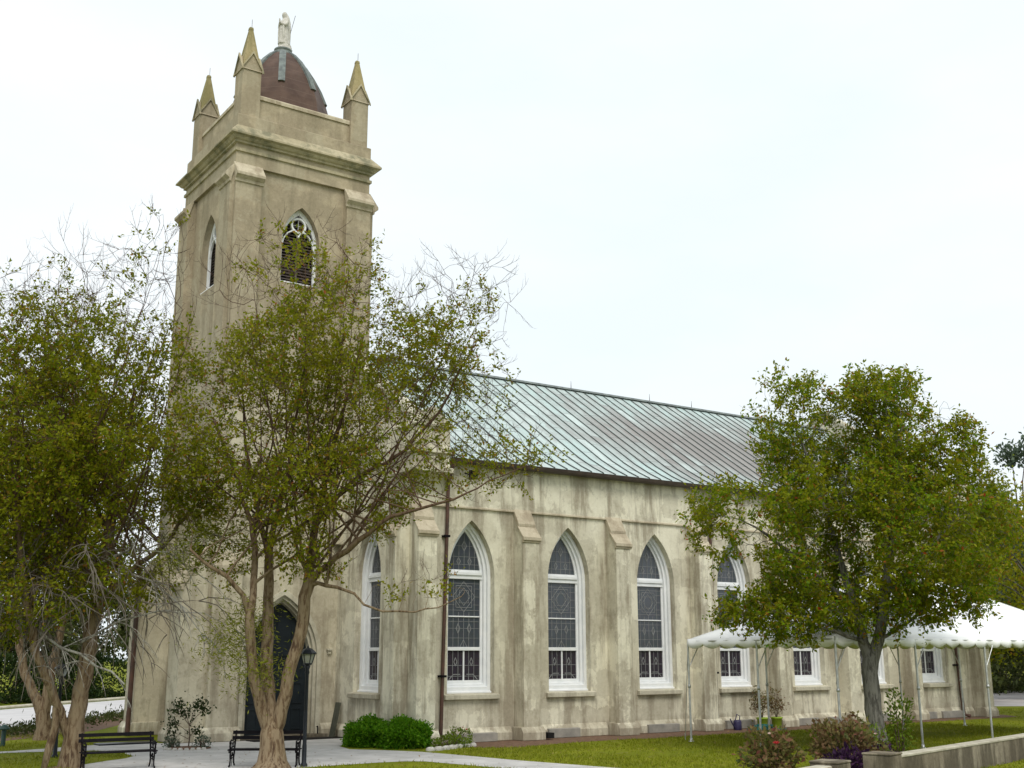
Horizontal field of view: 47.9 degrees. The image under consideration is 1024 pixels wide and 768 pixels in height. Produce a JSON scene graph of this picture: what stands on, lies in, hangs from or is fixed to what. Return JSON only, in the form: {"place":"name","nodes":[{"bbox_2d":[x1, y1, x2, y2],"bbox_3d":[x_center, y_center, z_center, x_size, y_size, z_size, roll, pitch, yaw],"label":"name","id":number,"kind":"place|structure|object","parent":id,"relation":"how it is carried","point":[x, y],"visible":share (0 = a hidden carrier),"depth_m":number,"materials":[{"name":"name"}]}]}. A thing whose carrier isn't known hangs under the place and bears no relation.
{"place":"outdoors","nodes":[
{"label":"outdoors","id":0,"kind":"place"},
{"bbox_2d":[0,700,124,726],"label":"road","id":1,"kind":"structure","parent":0,"point":[17,714],"depth_m":58.92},
{"bbox_2d":[0,738,610,767],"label":"path","id":2,"kind":"structure","parent":0,"point":[330,751],"depth_m":30.94,"materials":[{"name":"concrete"}]},
{"bbox_2d":[78,731,157,767],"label":"park bench","id":3,"kind":"object","parent":2,"relation":"on","point":[82,741],"visible":1,"depth_m":28.16,"materials":[{"name":"black metal"}]},
{"bbox_2d":[93,741,154,745],"bbox_3d":[-12.078,11.224,36.025,1.800,0.044,0.650,9,-16,-34],"label":"rubber mat","id":4,"kind":"object","parent":2,"relation":"on","point":[123,743],"visible":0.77,"depth_m":35.83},
{"bbox_2d":[166,746,210,749],"bbox_3d":[-9.618,10.780,34.184,1.360,0.049,1.360,9,-16,-34],"label":"flower bed","id":5,"kind":"object","parent":2,"relation":"on","point":[183,747],"visible":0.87,"depth_m":33.95,"materials":[{"name":"brown soil"}]},
{"bbox_2d":[161,736,182,747],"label":"plant","id":6,"kind":"object","parent":5,"relation":"on","point":[169,744],"visible":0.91,"depth_m":34.16,"materials":[{"name":"green plant"}]},
{"bbox_2d":[160,691,216,746],"bbox_3d":[-9.670,10.021,34.392,1.529,1.678,0.701,-2,-13,7],"label":"rose bush","id":7,"kind":"object","parent":5,"relation":"on","point":[196,706],"visible":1,"depth_m":34.40,"materials":[{"name":"green plant"}]},
{"bbox_2d":[190,734,215,747],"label":"plant","id":8,"kind":"object","parent":5,"relation":"on","point":[199,740],"visible":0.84,"depth_m":34.22,"materials":[{"name":"green plant"}]},
{"bbox_2d":[227,730,302,767],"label":"park bench","id":9,"kind":"object","parent":2,"relation":"on","point":[296,749],"visible":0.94,"depth_m":28.80,"materials":[{"name":"black metal"}]},
{"bbox_2d":[246,736,341,741],"bbox_3d":[-7.039,11.650,37.829,3.300,0.024,0.700,9,-16,-34],"label":"doorstep","id":10,"kind":"object","parent":2,"relation":"on","point":[312,738],"visible":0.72,"depth_m":37.88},
{"bbox_2d":[300,644,316,766],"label":"lamp post","id":11,"kind":"object","parent":2,"relation":"on","point":[308,654],"visible":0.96,"depth_m":28.78,"materials":[{"name":"black metal"}]},
{"bbox_2d":[329,702,340,736],"bbox_3d":[-5.985,11.348,38.960,0.307,1.138,0.379,9,-16,-34],"label":"plank","id":12,"kind":"object","parent":2,"relation":"on","point":[334,719],"visible":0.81,"depth_m":38.92,"materials":[{"name":"grey wood"}]},
{"bbox_2d":[147,201,573,767],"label":"crepe myrtle","id":13,"kind":"object","parent":2,"relation":"on","point":[271,712],"visible":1,"depth_m":28.73,"materials":[{"name":"green plant"}]},
{"bbox_2d":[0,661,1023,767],"bbox_3d":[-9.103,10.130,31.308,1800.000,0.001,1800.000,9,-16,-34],"label":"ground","id":14,"kind":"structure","parent":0,"point":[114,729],"depth_m":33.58,"materials":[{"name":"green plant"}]},
{"bbox_2d":[0,686,7,698],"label":"hedge shrub","id":15,"kind":"object","parent":14,"relation":"on","point":[1,693],"visible":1,"depth_m":64.67,"materials":[{"name":"green plant"}]},
{"bbox_2d":[0,724,9,746],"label":"path light","id":16,"kind":"object","parent":14,"relation":"on","point":[4,728],"visible":0.94,"depth_m":35.16,"materials":[{"name":"green metal"}]},
{"bbox_2d":[0,574,12,686],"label":"roadside tree","id":17,"kind":"object","parent":14,"relation":"on","point":[6,658],"visible":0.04,"depth_m":70.56,"materials":[{"name":"green plant"}]},
{"bbox_2d":[0,647,58,703],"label":"hedge shrub","id":18,"kind":"object","parent":14,"relation":"on","point":[15,697],"visible":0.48,"depth_m":68.52,"materials":[{"name":"green plant"}]},
{"bbox_2d":[0,256,114,656],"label":"crepe myrtle","id":19,"kind":"object","parent":14,"relation":"on","point":[21,388],"visible":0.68,"depth_m":28.63,"materials":[{"name":"green plant"}]},
{"bbox_2d":[7,649,107,700],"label":"hedge shrub","id":20,"kind":"object","parent":14,"relation":"on","point":[92,690],"visible":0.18,"depth_m":73.82,"materials":[{"name":"green plant"}]},
{"bbox_2d":[0,572,115,690],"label":"roadside tree","id":21,"kind":"object","parent":14,"relation":"on","point":[67,638],"visible":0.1,"depth_m":74.12,"materials":[{"name":"green plant"}]},
{"bbox_2d":[51,662,69,757],"bbox_3d":[-12.412,8.895,31.567,0.372,2.537,0.430,9,-16,-34],"label":"lamp post","id":22,"kind":"object","parent":14,"relation":"on","point":[65,672],"visible":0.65,"depth_m":31.66,"materials":[{"name":"black metal"}]},
{"bbox_2d":[0,714,122,740],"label":"verge strip","id":23,"kind":"object","parent":14,"relation":"on","point":[102,725],"visible":0.2,"depth_m":45.22,"materials":[{"name":"plant"}]},
{"bbox_2d":[0,703,123,736],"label":"undergrowth","id":24,"kind":"object","parent":23,"relation":"on","point":[21,727],"visible":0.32,"depth_m":45.82,"materials":[{"name":"green plant"}]},
{"bbox_2d":[0,697,124,708],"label":"kerb","id":25,"kind":"structure","parent":14,"relation":"on","point":[62,702],"depth_m":67.39,"materials":[{"name":"grey concrete"}]},
{"bbox_2d":[41,583,130,670],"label":"roadside tree","id":26,"kind":"object","parent":14,"relation":"on","point":[120,629],"visible":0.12,"depth_m":81.13,"materials":[{"name":"green plant"}]},
{"bbox_2d":[0,289,175,740],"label":"crepe myrtle","id":27,"kind":"object","parent":14,"relation":"on","point":[42,706],"visible":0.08,"depth_m":38.69,"materials":[{"name":"green plant"}]},
{"bbox_2d":[62,651,127,697],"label":"hedge shrub","id":28,"kind":"object","parent":14,"relation":"on","point":[109,691],"visible":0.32,"depth_m":78.13,"materials":[{"name":"green plant"}]},
{"bbox_2d":[102,559,149,655],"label":"roadside tree","id":29,"kind":"object","parent":14,"relation":"on","point":[129,611],"visible":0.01,"depth_m":89.49,"materials":[{"name":"green plant"}]},
{"bbox_2d":[0,196,307,767],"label":"crepe myrtle","id":30,"kind":"object","parent":14,"relation":"on","point":[99,575],"visible":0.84,"depth_m":28.93,"materials":[{"name":"green plant"}]},
{"bbox_2d":[339,713,387,747],"bbox_3d":[-4.387,10.515,34.965,1.748,1.080,1.840,9,-16,-34],"label":"boxwood shrub","id":31,"kind":"object","parent":14,"relation":"on","point":[360,733],"visible":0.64,"depth_m":34.51,"materials":[{"name":"green plant"}]},
{"bbox_2d":[371,713,433,749],"bbox_3d":[-3.213,10.391,34.479,1.870,1.098,2.057,9,-16,-34],"label":"boxwood shrub","id":32,"kind":"object","parent":14,"relation":"on","point":[394,733],"visible":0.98,"depth_m":34.01,"materials":[{"name":"green plant"}]},
{"bbox_2d":[426,747,434,750],"bbox_3d":[-2.336,10.486,33.087,0.300,0.135,0.171,9,-16,-34],"label":"edging stone","id":33,"kind":"object","parent":14,"relation":"on","point":[430,748],"visible":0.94,"depth_m":33.02,"materials":[{"name":"white stone"}]},
{"bbox_2d":[434,746,443,750],"bbox_3d":[-2.104,10.544,33.334,0.308,0.135,0.176,9,-16,-34],"label":"edging stone","id":34,"kind":"object","parent":14,"relation":"on","point":[439,748],"visible":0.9,"depth_m":33.26,"materials":[{"name":"white stone"}]},
{"bbox_2d":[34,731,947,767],"bbox_3d":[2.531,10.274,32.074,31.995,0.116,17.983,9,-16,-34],"label":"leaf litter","id":35,"kind":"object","parent":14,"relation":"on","point":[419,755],"visible":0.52,"depth_m":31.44,"materials":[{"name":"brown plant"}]},
{"bbox_2d":[0,707,1023,767],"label":"grass","id":36,"kind":"structure","parent":14,"relation":"on","point":[722,737],"depth_m":33.44,"materials":[{"name":"green plant"}]},
{"bbox_2d":[117,18,998,744],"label":"church","id":37,"kind":"structure","parent":14,"relation":"on","point":[583,578],"depth_m":41.00,"materials":[{"name":"paint"}]},
{"bbox_2d":[244,603,305,735],"bbox_3d":[-8.032,9.646,39.214,2.360,4.518,0.159,9,-16,-34],"label":"door","id":38,"kind":"structure","parent":37,"relation":"in","point":[285,626],"depth_m":39.38,"materials":[{"name":"black wood"}]},
{"bbox_2d":[278,12,291,49],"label":"statue","id":39,"kind":"object","parent":37,"relation":"on","point":[284,31],"visible":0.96,"depth_m":46.55,"materials":[{"name":"stone"}]},
{"bbox_2d":[347,533,380,699],"bbox_3d":[-4.695,7.594,38.685,0.640,5.731,2.060,9,-16,-34],"label":"window","id":40,"kind":"structure","parent":37,"relation":"in","point":[370,618],"depth_m":39.09,"materials":[{"name":"white paint"}]},
{"bbox_2d":[444,523,499,700],"bbox_3d":[-1.424,7.339,37.642,2.060,5.731,0.640,9,-16,-34],"label":"window","id":41,"kind":"structure","parent":37,"relation":"in","point":[468,632],"depth_m":37.85,"materials":[{"name":"grey glass"}]},
{"bbox_2d":[546,530,596,697],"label":"window","id":42,"kind":"structure","parent":37,"relation":"in","point":[566,576],"depth_m":40.08,"materials":[{"name":"grey glass"}]},
{"bbox_2d":[637,537,682,694],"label":"window","id":43,"kind":"structure","parent":37,"relation":"in","point":[653,582],"depth_m":42.31,"materials":[{"name":"white paint"}]},
{"bbox_2d":[717,544,760,692],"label":"window","id":44,"kind":"structure","parent":37,"relation":"in","point":[735,662],"depth_m":44.38,"materials":[{"name":"white paint"}]},
{"bbox_2d":[791,549,830,690],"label":"window","id":45,"kind":"structure","parent":37,"relation":"in","point":[807,670],"depth_m":46.32,"materials":[{"name":"white paint"}]},
{"bbox_2d":[860,554,894,688],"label":"window","id":46,"kind":"structure","parent":37,"relation":"in","point":[881,672],"depth_m":48.65,"materials":[{"name":"white paint"}]},
{"bbox_2d":[920,569,952,687],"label":"window","id":47,"kind":"structure","parent":37,"relation":"in","point":[931,659],"depth_m":50.81,"materials":[{"name":"white paint"}]},
{"bbox_2d":[434,715,1015,747],"bbox_3d":[10.455,12.846,42.994,31.200,0.001,2.818,9,-16,-34],"label":"mulch bed","id":48,"kind":"object","parent":14,"relation":"on","point":[513,743],"visible":0.57,"depth_m":38.83,"materials":[{"name":"brown soil"}]},
{"bbox_2d":[430,732,472,747],"bbox_3d":[-1.760,10.640,34.381,1.467,0.572,0.988,9,-16,-34],"label":"plant","id":49,"kind":"object","parent":48,"relation":"on","point":[448,737],"visible":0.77,"depth_m":34.28,"materials":[{"name":"green plant"}]},
{"bbox_2d":[442,725,472,744],"bbox_3d":[-1.621,10.836,35.492,1.037,0.661,0.769,9,-16,-34],"label":"hydrangea","id":50,"kind":"object","parent":48,"relation":"on","point":[461,731],"visible":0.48,"depth_m":35.48,"materials":[{"name":"green plant"}]},
{"bbox_2d":[730,714,741,729],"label":"watering can","id":51,"kind":"object","parent":48,"relation":"on","point":[737,724],"visible":1,"depth_m":42.00,"materials":[{"name":"plastic"}]},
{"bbox_2d":[749,685,773,723],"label":"potted plant","id":52,"kind":"object","parent":48,"relation":"on","point":[764,720],"visible":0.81,"depth_m":42.68,"materials":[{"name":"green plant"}]},
{"bbox_2d":[747,724,785,729],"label":"garden hose","id":53,"kind":"object","parent":48,"relation":"on","point":[765,725],"visible":0.34,"depth_m":42.02,"materials":[{"name":"green rubber"}]},
{"bbox_2d":[760,682,788,728],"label":"potted plant","id":54,"kind":"object","parent":48,"relation":"on","point":[776,720],"visible":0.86,"depth_m":42.90,"materials":[{"name":"green plant"}]},
{"bbox_2d":[732,720,809,767],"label":"rose bush","id":55,"kind":"object","parent":14,"relation":"on","point":[763,757],"visible":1,"depth_m":25.24,"materials":[{"name":"green plant"}]},
{"bbox_2d":[802,759,850,767],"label":"wall","id":56,"kind":"structure","parent":14,"relation":"on","point":[827,763],"depth_m":22.71,"materials":[{"name":"concrete"}]},
{"bbox_2d":[820,741,869,767],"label":"purple heart","id":57,"kind":"object","parent":14,"relation":"on","point":[842,754],"visible":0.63,"depth_m":25.62,"materials":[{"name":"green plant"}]},
{"bbox_2d":[803,710,893,764],"bbox_3d":[7.962,8.510,27.343,1.930,1.466,2.447,-7,-15,28],"label":"rose bush","id":58,"kind":"object","parent":14,"relation":"on","point":[828,744],"visible":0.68,"depth_m":27.13,"materials":[{"name":"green plant"}]},
{"bbox_2d":[674,357,1023,750],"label":"evergreen tree","id":59,"kind":"object","parent":14,"relation":"on","point":[908,495],"visible":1,"depth_m":32.15,"materials":[{"name":"green plant"}]},
{"bbox_2d":[685,573,1023,747],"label":"canopy tent","id":60,"kind":"object","parent":14,"relation":"on","point":[1006,631],"visible":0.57,"depth_m":36.35,"materials":[{"name":"white fabric"}]},
{"bbox_2d":[856,717,892,749],"bbox_3d":[9.245,9.175,29.635,1.484,1.239,1.225,9,-16,-34],"label":"weed clump","id":61,"kind":"object","parent":14,"relation":"on","point":[881,732],"visible":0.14,"depth_m":29.60,"materials":[{"name":"green plant"}]},
{"bbox_2d":[867,737,896,751],"bbox_3d":[8.908,9.064,28.218,1.285,0.858,1.054,9,-16,-34],"label":"purple heart","id":62,"kind":"object","parent":14,"relation":"on","point":[890,746],"visible":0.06,"depth_m":28.20,"materials":[{"name":"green plant"}]},
{"bbox_2d":[882,687,916,751],"bbox_3d":[10.687,9.348,31.917,1.028,1.904,1.022,-2,-13,6],"label":"weed clump","id":63,"kind":"object","parent":14,"relation":"on","point":[903,742],"visible":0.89,"depth_m":31.85,"materials":[{"name":"green plant"}]},
{"bbox_2d":[861,733,1023,767],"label":"wall","id":64,"kind":"structure","parent":14,"relation":"on","point":[989,752],"depth_m":26.60,"materials":[{"name":"concrete"}]},
{"bbox_2d":[919,454,1023,675],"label":"leafy tree","id":65,"kind":"object","parent":14,"relation":"on","point":[1018,569],"visible":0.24,"depth_m":50.18,"materials":[{"name":"green plant"}]},
{"bbox_2d":[975,432,1023,607],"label":"tall tree","id":66,"kind":"object","parent":14,"relation":"on","point":[1010,457],"visible":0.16,"depth_m":61.26,"materials":[{"name":"green plant"}]},
{"bbox_2d":[982,563,1021,694],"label":"bushy tree","id":67,"kind":"object","parent":14,"relation":"on","point":[995,678],"visible":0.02,"depth_m":68.34,"materials":[{"name":"green plant"}]},
{"bbox_2d":[990,657,1013,692],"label":"hedge shrub","id":68,"kind":"object","parent":14,"relation":"on","point":[998,675],"visible":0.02,"depth_m":82.71,"materials":[{"name":"green plant"}]},
{"bbox_2d":[990,656,1023,692],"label":"hedge shrub","id":69,"kind":"object","parent":14,"relation":"on","point":[1016,689],"visible":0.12,"depth_m":83.61,"materials":[{"name":"green plant"}]},
{"bbox_2d":[991,534,1023,675],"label":"bushy tree","id":70,"kind":"object","parent":14,"relation":"on","point":[1018,662],"visible":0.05,"depth_m":70.88,"materials":[{"name":"green plant"}]},
{"bbox_2d":[993,691,1023,705],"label":"gravel drive","id":71,"kind":"structure","parent":14,"relation":"on","point":[1011,699],"depth_m":71.00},
{"bbox_2d":[996,661,1023,688],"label":"hedge shrub","id":72,"kind":"object","parent":14,"relation":"on","point":[1006,668],"visible":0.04,"depth_m":89.91,"materials":[{"name":"green plant"}]},
{"bbox_2d":[1001,600,1023,692],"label":"bushy tree","id":73,"kind":"object","parent":14,"relation":"on","point":[1013,671],"visible":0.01,"depth_m":79.89,"materials":[{"name":"green plant"}]},
{"bbox_2d":[0,0,1023,661],"label":"sky","id":74,"kind":"structure","parent":0,"point":[692,197],"materials":[{"name":"white"}]}
]}

